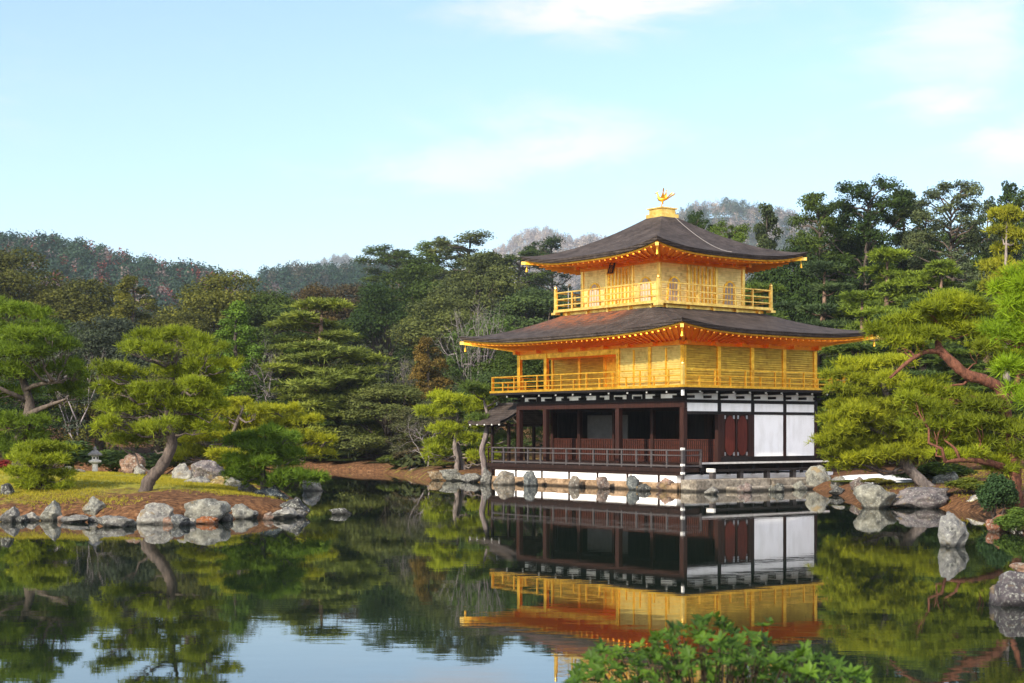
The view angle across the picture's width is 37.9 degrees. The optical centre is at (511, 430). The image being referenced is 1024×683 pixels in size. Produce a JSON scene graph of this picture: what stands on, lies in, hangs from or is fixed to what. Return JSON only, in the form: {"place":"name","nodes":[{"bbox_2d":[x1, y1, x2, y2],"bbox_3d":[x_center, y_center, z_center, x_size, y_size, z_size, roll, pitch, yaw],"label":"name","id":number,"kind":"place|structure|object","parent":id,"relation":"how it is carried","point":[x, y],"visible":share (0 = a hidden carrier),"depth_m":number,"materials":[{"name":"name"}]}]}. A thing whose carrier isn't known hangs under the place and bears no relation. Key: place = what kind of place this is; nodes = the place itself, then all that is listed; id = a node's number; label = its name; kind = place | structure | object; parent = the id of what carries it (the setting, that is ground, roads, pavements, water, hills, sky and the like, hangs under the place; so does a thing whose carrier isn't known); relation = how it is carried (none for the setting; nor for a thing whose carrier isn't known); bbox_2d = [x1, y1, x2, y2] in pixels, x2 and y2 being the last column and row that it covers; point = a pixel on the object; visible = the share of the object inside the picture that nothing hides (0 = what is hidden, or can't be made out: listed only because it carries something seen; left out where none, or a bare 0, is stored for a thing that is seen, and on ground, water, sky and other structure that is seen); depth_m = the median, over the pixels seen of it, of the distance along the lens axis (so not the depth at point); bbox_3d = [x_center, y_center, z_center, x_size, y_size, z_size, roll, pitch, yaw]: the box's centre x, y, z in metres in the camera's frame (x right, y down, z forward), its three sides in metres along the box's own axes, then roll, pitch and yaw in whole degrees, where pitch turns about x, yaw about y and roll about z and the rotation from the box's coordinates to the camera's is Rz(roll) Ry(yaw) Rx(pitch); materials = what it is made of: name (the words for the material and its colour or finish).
{"place":"outdoors","nodes":[
{"label":"outdoors","id":0,"kind":"place"},
{"bbox_2d":[1,437,83,491],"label":"bush","id":1,"kind":"object","parent":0,"point":[39,459],"visible":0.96,"depth_m":46.21,"materials":[{"name":"green plant"}]},
{"bbox_2d":[0,470,1023,682],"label":"pond water","id":2,"kind":"structure","parent":0,"point":[391,578],"depth_m":24.76,"materials":[{"name":"green liquid"}]},
{"bbox_2d":[94,515,134,526],"bbox_3d":[-10.766,2.480,40.422,0.815,0.391,1.062,0,0,-41],"label":"rock","id":3,"kind":"object","parent":2,"relation":"in","point":[112,521],"visible":0.84,"depth_m":40.08,"materials":[{"name":"grey stone"}]},
{"bbox_2d":[681,478,769,491],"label":"stone slab","id":4,"kind":"structure","parent":2,"relation":"in","point":[695,485],"depth_m":63.87,"materials":[{"name":"grey stone"}]},
{"bbox_2d":[937,511,968,546],"bbox_3d":[9.848,2.316,33.373,0.671,1.027,0.548,1,-1,-11],"label":"rock","id":5,"kind":"object","parent":2,"relation":"in","point":[952,531],"visible":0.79,"depth_m":33.24,"materials":[{"name":"grey stone"}]},
{"bbox_2d":[988,570,1023,606],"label":"rock","id":6,"kind":"object","parent":2,"relation":"in","point":[1007,589],"visible":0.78,"depth_m":22.07,"materials":[{"name":"grey stone"}]},
{"bbox_2d":[0,381,1023,533],"bbox_3d":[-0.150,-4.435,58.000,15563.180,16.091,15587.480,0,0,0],"label":"ground","id":7,"kind":"structure","parent":0,"point":[177,499],"depth_m":48.05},
{"bbox_2d":[0,246,72,361],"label":"broadleaf tree","id":8,"kind":"object","parent":7,"relation":"on","point":[10,285],"visible":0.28,"depth_m":159.10,"materials":[{"name":"green plant"}]},
{"bbox_2d":[0,378,89,440],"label":"broadleaf tree","id":9,"kind":"object","parent":7,"relation":"on","point":[38,400],"visible":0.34,"depth_m":101.47,"materials":[{"name":"green plant"}]},
{"bbox_2d":[0,294,93,465],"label":"pine tree","id":10,"kind":"object","parent":7,"relation":"on","point":[14,340],"visible":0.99,"depth_m":55.33,"materials":[{"name":"green plant"}]},
{"bbox_2d":[1,315,102,383],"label":"broadleaf tree","id":11,"kind":"object","parent":7,"relation":"on","point":[67,324],"visible":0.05,"depth_m":145.59,"materials":[{"name":"green plant"}]},
{"bbox_2d":[5,440,101,466],"bbox_3d":[-18.396,1.123,61.153,3.859,1.479,4.094,0,0,9],"label":"shrub","id":12,"kind":"object","parent":7,"relation":"on","point":[83,455],"visible":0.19,"depth_m":60.64,"materials":[{"name":"green plant"}]},
{"bbox_2d":[19,277,129,356],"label":"broadleaf tree","id":13,"kind":"object","parent":7,"relation":"on","point":[91,306],"visible":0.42,"depth_m":155.24,"materials":[{"name":"green plant"}]},
{"bbox_2d":[32,314,157,452],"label":"broadleaf tree","id":14,"kind":"object","parent":7,"relation":"on","point":[98,343],"visible":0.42,"depth_m":102.61,"materials":[{"name":"green plant"}]},
{"bbox_2d":[48,375,149,449],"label":"broadleaf tree","id":15,"kind":"object","parent":7,"relation":"on","point":[90,412],"visible":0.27,"depth_m":102.01,"materials":[{"name":"green plant"}]},
{"bbox_2d":[85,448,147,471],"bbox_3d":[-15.970,1.321,61.004,2.340,1.199,2.604,0,0,41],"label":"shrub","id":16,"kind":"object","parent":7,"relation":"on","point":[110,459],"visible":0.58,"depth_m":60.44,"materials":[{"name":"green plant"}]},
{"bbox_2d":[119,453,145,474],"bbox_3d":[-14.557,1.363,57.286,0.756,1.045,0.979,0,0,-45],"label":"rock","id":17,"kind":"object","parent":7,"relation":"on","point":[128,463],"visible":0.56,"depth_m":57.04,"materials":[{"name":"brown stone"}]},
{"bbox_2d":[105,275,171,364],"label":"cypress tree","id":18,"kind":"object","parent":7,"relation":"on","point":[125,305],"visible":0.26,"depth_m":151.80,"materials":[{"name":"green plant"}]},
{"bbox_2d":[105,368,196,456],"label":"broadleaf tree","id":19,"kind":"object","parent":7,"relation":"on","point":[158,446],"visible":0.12,"depth_m":101.84,"materials":[{"name":"green plant"}]},
{"bbox_2d":[136,502,174,523],"bbox_3d":[-10.008,2.383,41.709,1.153,0.769,0.943,-2,1,-13],"label":"rock","id":20,"kind":"object","parent":7,"relation":"on","point":[153,513],"visible":0.6,"depth_m":41.48,"materials":[{"name":"grey stone"}]},
{"bbox_2d":[82,323,245,491],"bbox_3d":[-10.630,-0.546,45.826,5.038,5.712,3.606,0,0,0],"label":"pine tree","id":21,"kind":"object","parent":7,"relation":"on","point":[199,380],"visible":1,"depth_m":45.77,"materials":[{"name":"green plant"}]},
{"bbox_2d":[138,310,238,369],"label":"broadleaf tree","id":22,"kind":"object","parent":7,"relation":"on","point":[190,318],"visible":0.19,"depth_m":143.54,"materials":[{"name":"green plant"}]},
{"bbox_2d":[190,460,223,479],"bbox_3d":[-11.137,1.514,54.938,1.519,0.902,1.242,2,-3,5],"label":"rock","id":23,"kind":"object","parent":7,"relation":"on","point":[209,469],"visible":0.57,"depth_m":54.54,"materials":[{"name":"grey stone"}]},
{"bbox_2d":[184,498,230,520],"bbox_3d":[-8.698,2.359,42.676,1.355,0.860,1.108,0,-3,2],"label":"rock","id":24,"kind":"object","parent":7,"relation":"on","point":[199,508],"visible":0.73,"depth_m":42.23,"materials":[{"name":"grey stone"}]},
{"bbox_2d":[151,268,287,382],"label":"broadleaf tree","id":25,"kind":"object","parent":7,"relation":"on","point":[214,306],"visible":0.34,"depth_m":150.30,"materials":[{"name":"green plant"}]},
{"bbox_2d":[183,300,288,446],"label":"cypress tree","id":26,"kind":"object","parent":7,"relation":"on","point":[239,308],"visible":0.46,"depth_m":101.47,"materials":[{"name":"green plant"}]},
{"bbox_2d":[172,394,339,478],"bbox_3d":[-10.453,0.663,59.894,7.410,4.360,4.258,0,0,0],"label":"pine tree","id":27,"kind":"object","parent":7,"relation":"on","point":[291,419],"visible":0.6,"depth_m":59.60,"materials":[{"name":"green plant"}]},
{"bbox_2d":[223,288,314,393],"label":"broadleaf tree","id":28,"kind":"object","parent":7,"relation":"on","point":[269,307],"visible":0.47,"depth_m":147.83,"materials":[{"name":"green plant"}]},
{"bbox_2d":[214,419,331,490],"bbox_3d":[-7.716,1.234,47.946,3.652,3.241,2.827,0,0,31],"label":"pine tree","id":29,"kind":"object","parent":7,"relation":"on","point":[272,449],"visible":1,"depth_m":47.53,"materials":[{"name":"green plant"}]},
{"bbox_2d":[247,342,346,444],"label":"pine tree","id":30,"kind":"object","parent":7,"relation":"on","point":[338,392],"visible":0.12,"depth_m":100.32,"materials":[{"name":"green plant"}]},
{"bbox_2d":[226,296,402,446],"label":"pine tree","id":31,"kind":"object","parent":7,"relation":"on","point":[310,377],"visible":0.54,"depth_m":100.01,"materials":[{"name":"green plant"}]},
{"bbox_2d":[279,282,350,365],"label":"tree","id":32,"kind":"object","parent":7,"relation":"on","point":[313,291],"visible":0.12,"depth_m":173.04,"materials":[{"name":"green plant"}]},
{"bbox_2d":[322,282,390,364],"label":"broadleaf tree","id":33,"kind":"object","parent":7,"relation":"on","point":[348,291],"visible":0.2,"depth_m":176.38,"materials":[{"name":"green plant"}]},
{"bbox_2d":[322,381,406,458],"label":"pine tree","id":34,"kind":"object","parent":7,"relation":"on","point":[351,422],"visible":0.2,"depth_m":99.44,"materials":[{"name":"green plant"}]},
{"bbox_2d":[338,440,398,459],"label":"shrub","id":35,"kind":"object","parent":7,"relation":"on","point":[383,449],"visible":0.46,"depth_m":98.05,"materials":[{"name":"green plant"}]},
{"bbox_2d":[331,381,437,456],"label":"broadleaf tree","id":36,"kind":"object","parent":7,"relation":"on","point":[401,395],"visible":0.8,"depth_m":97.62,"materials":[{"name":"green plant"}]},
{"bbox_2d":[336,282,432,384],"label":"broadleaf tree","id":37,"kind":"object","parent":7,"relation":"on","point":[372,314],"visible":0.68,"depth_m":158.99,"materials":[{"name":"green plant"}]},
{"bbox_2d":[350,243,435,300],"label":"tall tree","id":38,"kind":"object","parent":7,"relation":"on","point":[386,257],"visible":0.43,"depth_m":240.36,"materials":[{"name":"green plant"}]},
{"bbox_2d":[359,258,458,380],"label":"broadleaf tree","id":39,"kind":"object","parent":7,"relation":"on","point":[419,291],"visible":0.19,"depth_m":166.38,"materials":[{"name":"green plant"}]},
{"bbox_2d":[384,401,463,462],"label":"broadleaf tree","id":40,"kind":"object","parent":7,"relation":"on","point":[421,422],"visible":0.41,"depth_m":91.23,"materials":[{"name":"green plant"}]},
{"bbox_2d":[395,336,454,447],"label":"cypress tree","id":41,"kind":"object","parent":7,"relation":"on","point":[421,355],"visible":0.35,"depth_m":99.66,"materials":[{"name":"green plant"}]},
{"bbox_2d":[385,292,489,386],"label":"broadleaf tree","id":42,"kind":"object","parent":7,"relation":"on","point":[406,330],"visible":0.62,"depth_m":151.89,"materials":[{"name":"green plant"}]},
{"bbox_2d":[399,240,476,300],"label":"tall tree","id":43,"kind":"object","parent":7,"relation":"on","point":[425,246],"visible":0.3,"depth_m":240.16,"materials":[{"name":"green plant"}]},
{"bbox_2d":[411,387,501,470],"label":"pine tree","id":44,"kind":"object","parent":7,"relation":"on","point":[440,407],"visible":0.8,"depth_m":78.65,"materials":[{"name":"green plant"}]},
{"bbox_2d":[437,298,504,380],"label":"bare tree","id":45,"kind":"object","parent":7,"relation":"on","point":[477,358],"visible":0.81,"depth_m":100.34,"materials":[{"name":"grey plant"}]},
{"bbox_2d":[424,229,526,298],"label":"tall tree","id":46,"kind":"object","parent":7,"relation":"on","point":[475,237],"visible":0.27,"depth_m":237.37,"materials":[{"name":"green plant"}]},
{"bbox_2d":[423,248,530,357],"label":"broadleaf tree","id":47,"kind":"object","parent":7,"relation":"on","point":[495,281],"visible":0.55,"depth_m":161.13,"materials":[{"name":"green plant"}]},
{"bbox_2d":[438,314,536,388],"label":"broadleaf tree","id":48,"kind":"object","parent":7,"relation":"on","point":[456,369],"visible":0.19,"depth_m":102.67,"materials":[{"name":"green plant"}]},
{"bbox_2d":[447,369,531,459],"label":"tree","id":49,"kind":"object","parent":7,"relation":"on","point":[483,377],"visible":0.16,"depth_m":91.47,"materials":[{"name":"green plant"}]},
{"bbox_2d":[458,378,523,475],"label":"pine tree","id":50,"kind":"object","parent":7,"relation":"on","point":[476,387],"visible":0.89,"depth_m":76.37,"materials":[{"name":"green plant"}]},
{"bbox_2d":[471,350,550,451],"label":"broadleaf tree","id":51,"kind":"object","parent":7,"relation":"on","point":[532,367],"visible":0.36,"depth_m":96.37,"materials":[{"name":"green plant"}]},
{"bbox_2d":[0,469,1023,510],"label":"grass","id":52,"kind":"structure","parent":7,"relation":"on","point":[175,482],"depth_m":48.14,"materials":[{"name":"green plant"}]},
{"bbox_2d":[0,285,1023,469],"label":"forest undergrowth","id":53,"kind":"object","parent":7,"relation":"on","point":[408,459],"visible":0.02,"depth_m":118.69,"materials":[{"name":"green plant"}]},
{"bbox_2d":[482,248,558,318],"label":"tall tree","id":54,"kind":"object","parent":7,"relation":"on","point":[511,258],"visible":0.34,"depth_m":240.46,"materials":[{"name":"green plant"}]},
{"bbox_2d":[476,285,580,361],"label":"broadleaf tree","id":55,"kind":"object","parent":7,"relation":"on","point":[533,308],"visible":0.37,"depth_m":155.05,"materials":[{"name":"green plant"}]},
{"bbox_2d":[520,235,580,306],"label":"tall tree","id":56,"kind":"object","parent":7,"relation":"on","point":[549,243],"visible":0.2,"depth_m":249.44,"materials":[{"name":"green plant"}]},
{"bbox_2d":[459,188,879,490],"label":"golden pavilion","id":57,"kind":"structure","parent":7,"relation":"on","point":[667,352],"depth_m":69.32,"materials":[{"name":"gold wood"}]},
{"bbox_2d":[608,266,629,304],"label":"door","id":58,"kind":"structure","parent":57,"relation":"in","point":[621,276],"depth_m":70.84,"materials":[{"name":"gold metal"}]},
{"bbox_2d":[690,265,714,303],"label":"door","id":59,"kind":"structure","parent":57,"relation":"in","point":[705,275],"depth_m":70.34,"materials":[{"name":"gold metal"}]},
{"bbox_2d":[563,611,873,682],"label":"foreground bush","id":60,"kind":"object","parent":7,"relation":"on","point":[757,660],"visible":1,"depth_m":8.31,"materials":[{"name":"green plant"}]},
{"bbox_2d":[706,218,752,286],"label":"tall tree","id":61,"kind":"object","parent":7,"relation":"on","point":[740,232],"visible":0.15,"depth_m":139.92,"materials":[{"name":"green plant"}]},
{"bbox_2d":[746,202,783,283],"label":"cypress tree","id":62,"kind":"object","parent":7,"relation":"on","point":[767,213],"visible":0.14,"depth_m":127.76,"materials":[{"name":"green plant"}]},
{"bbox_2d":[745,245,837,357],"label":"broadleaf tree","id":63,"kind":"object","parent":7,"relation":"on","point":[794,279],"visible":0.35,"depth_m":119.71,"materials":[{"name":"green plant"}]},
{"bbox_2d":[745,281,838,396],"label":"pine tree","id":64,"kind":"object","parent":7,"relation":"on","point":[777,287],"visible":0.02,"depth_m":97.64,"materials":[{"name":"green plant"}]},
{"bbox_2d":[773,259,859,396],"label":"pine tree","id":65,"kind":"object","parent":7,"relation":"on","point":[824,287],"visible":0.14,"depth_m":103.43,"materials":[{"name":"green plant"}]},
{"bbox_2d":[805,465,830,486],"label":"rock","id":66,"kind":"object","parent":7,"relation":"on","point":[817,475],"visible":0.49,"depth_m":66.10,"materials":[{"name":"grey stone"}]},
{"bbox_2d":[784,191,857,319],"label":"tall tree","id":67,"kind":"object","parent":7,"relation":"on","point":[813,203],"visible":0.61,"depth_m":122.81,"materials":[{"name":"green plant"}]},
{"bbox_2d":[804,224,885,353],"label":"broadleaf tree","id":68,"kind":"object","parent":7,"relation":"on","point":[855,248],"visible":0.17,"depth_m":126.07,"materials":[{"name":"green plant"}]},
{"bbox_2d":[817,342,902,447],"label":"pine tree","id":69,"kind":"object","parent":7,"relation":"on","point":[854,348],"visible":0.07,"depth_m":81.09,"materials":[{"name":"green plant"}]},
{"bbox_2d":[817,289,915,425],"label":"pine tree","id":70,"kind":"object","parent":7,"relation":"on","point":[856,296],"visible":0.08,"depth_m":91.19,"materials":[{"name":"green plant"}]},
{"bbox_2d":[818,173,916,318],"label":"tall tree","id":71,"kind":"object","parent":7,"relation":"on","point":[870,234],"visible":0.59,"depth_m":120.92,"materials":[{"name":"green plant"}]},
{"bbox_2d":[803,351,935,486],"bbox_3d":[12.910,-0.063,52.773,4.860,5.708,3.764,0,0,-35],"label":"pine tree","id":72,"kind":"object","parent":7,"relation":"on","point":[857,423],"visible":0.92,"depth_m":52.53,"materials":[{"name":"green plant"}]},
{"bbox_2d":[853,483,896,508],"bbox_3d":[12.173,2.298,50.060,1.453,1.098,1.188,3,2,-1],"label":"rock","id":73,"kind":"object","parent":7,"relation":"on","point":[869,495],"visible":0.89,"depth_m":49.69,"materials":[{"name":"grey stone"}]},
{"bbox_2d":[819,246,934,396],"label":"pine tree","id":74,"kind":"object","parent":7,"relation":"on","point":[885,276],"visible":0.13,"depth_m":101.53,"materials":[{"name":"green plant"}]},
{"bbox_2d":[870,188,937,292],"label":"pine tree","id":75,"kind":"object","parent":7,"relation":"on","point":[927,256],"visible":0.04,"depth_m":123.07,"materials":[{"name":"green plant"}]},
{"bbox_2d":[842,296,992,395],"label":"pine tree","id":76,"kind":"object","parent":7,"relation":"on","point":[922,369],"visible":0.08,"depth_m":85.40,"materials":[{"name":"green plant"}]},
{"bbox_2d":[890,487,948,508],"bbox_3d":[13.756,2.352,50.227,2.149,0.913,1.548,0,0,-16],"label":"rock","id":77,"kind":"object","parent":7,"relation":"on","point":[922,497],"visible":0.81,"depth_m":49.69,"materials":[{"name":"grey stone"}]},
{"bbox_2d":[871,257,997,369],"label":"pine tree","id":78,"kind":"object","parent":7,"relation":"on","point":[941,268],"visible":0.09,"depth_m":99.92,"materials":[{"name":"green plant"}]},
{"bbox_2d":[860,288,1023,509],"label":"pine tree","id":79,"kind":"object","parent":7,"relation":"on","point":[944,313],"visible":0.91,"depth_m":43.70,"materials":[{"name":"green plant"}]},
{"bbox_2d":[915,461,977,477],"bbox_3d":[16.310,1.546,56.104,2.148,0.841,2.390,0,0,-16],"label":"shrub","id":80,"kind":"object","parent":7,"relation":"on","point":[936,468],"visible":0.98,"depth_m":55.56,"materials":[{"name":"green plant"}]},
{"bbox_2d":[898,179,1004,296],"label":"tall tree","id":81,"kind":"object","parent":7,"relation":"on","point":[969,238],"visible":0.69,"depth_m":117.95,"materials":[{"name":"green plant"}]},
{"bbox_2d":[891,347,1020,456],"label":"pine tree","id":82,"kind":"object","parent":7,"relation":"on","point":[954,353],"visible":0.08,"depth_m":77.77,"materials":[{"name":"green plant"}]},
{"bbox_2d":[945,477,984,494],"bbox_3d":[15.328,1.851,50.068,1.582,0.603,1.678,0,0,-31],"label":"shrub","id":83,"kind":"object","parent":7,"relation":"on","point":[968,484],"visible":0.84,"depth_m":49.83,"materials":[{"name":"green plant"}]},
{"bbox_2d":[910,279,1022,408],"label":"pine tree","id":84,"kind":"object","parent":7,"relation":"on","point":[973,285],"visible":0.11,"depth_m":91.18,"materials":[{"name":"green plant"}]},
{"bbox_2d":[936,224,997,287],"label":"broadleaf tree","id":85,"kind":"object","parent":7,"relation":"on","point":[972,257],"visible":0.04,"depth_m":132.94,"materials":[{"name":"green plant"}]},
{"bbox_2d":[975,471,1019,518],"bbox_3d":[13.970,1.964,42.942,1.248,1.603,1.122,0,0,19],"label":"shrub","id":86,"kind":"object","parent":7,"relation":"on","point":[995,490],"visible":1,"depth_m":42.80,"materials":[{"name":"green plant"}]},
{"bbox_2d":[972,255,1023,411],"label":"pine tree","id":87,"kind":"object","parent":7,"relation":"on","point":[1010,325],"visible":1,"depth_m":30.94,"materials":[{"name":"green plant"}]},
{"bbox_2d":[974,203,1023,380],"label":"pine tree","id":88,"kind":"object","parent":7,"relation":"on","point":[1011,232],"visible":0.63,"depth_m":87.64,"materials":[{"name":"green plant"}]},
{"bbox_2d":[992,507,1023,532],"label":"shrub","id":89,"kind":"object","parent":7,"relation":"on","point":[1013,519],"visible":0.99,"depth_m":37.80,"materials":[{"name":"green plant"}]},
{"bbox_2d":[993,180,1023,253],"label":"cypress tree","id":90,"kind":"object","parent":7,"relation":"on","point":[1008,193],"visible":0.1,"depth_m":133.37,"materials":[{"name":"green plant"}]},
{"bbox_2d":[0,0,1023,279],"label":"sky","id":91,"kind":"structure","parent":0,"point":[248,135],"materials":[{"name":"blue"}]},
{"bbox_2d":[509,243,580,293],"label":"hill","id":92,"kind":"structure","parent":0,"point":[578,286],"depth_m":1798.39,"materials":[{"name":"green plant"}]},
{"bbox_2d":[462,225,607,291],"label":"hillside wood","id":93,"kind":"object","parent":92,"relation":"on","point":[567,245],"visible":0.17,"depth_m":1857.34,"materials":[{"name":"grey plant"}]},
{"bbox_2d":[702,217,827,281],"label":"hill","id":94,"kind":"structure","parent":0,"point":[753,240],"depth_m":1436.99,"materials":[{"name":"green plant"}]},
{"bbox_2d":[675,197,832,281],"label":"hillside wood","id":95,"kind":"object","parent":94,"relation":"on","point":[739,206],"visible":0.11,"depth_m":1455.27,"materials":[{"name":"grey plant"}]},
{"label":"hill","id":96,"kind":"structure","parent":0,"visible":0},
{"bbox_2d":[0,228,364,344],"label":"hillside wood","id":97,"kind":"object","parent":96,"relation":"on","point":[78,253],"visible":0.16,"depth_m":486.41,"materials":[{"name":"green plant"}]},
{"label":"hill","id":98,"kind":"structure","parent":0,"visible":0},
{"bbox_2d":[236,256,580,302],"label":"hillside wood","id":99,"kind":"object","parent":98,"relation":"on","point":[356,275],"visible":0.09,"depth_m":720.11,"materials":[{"name":"green plant"}]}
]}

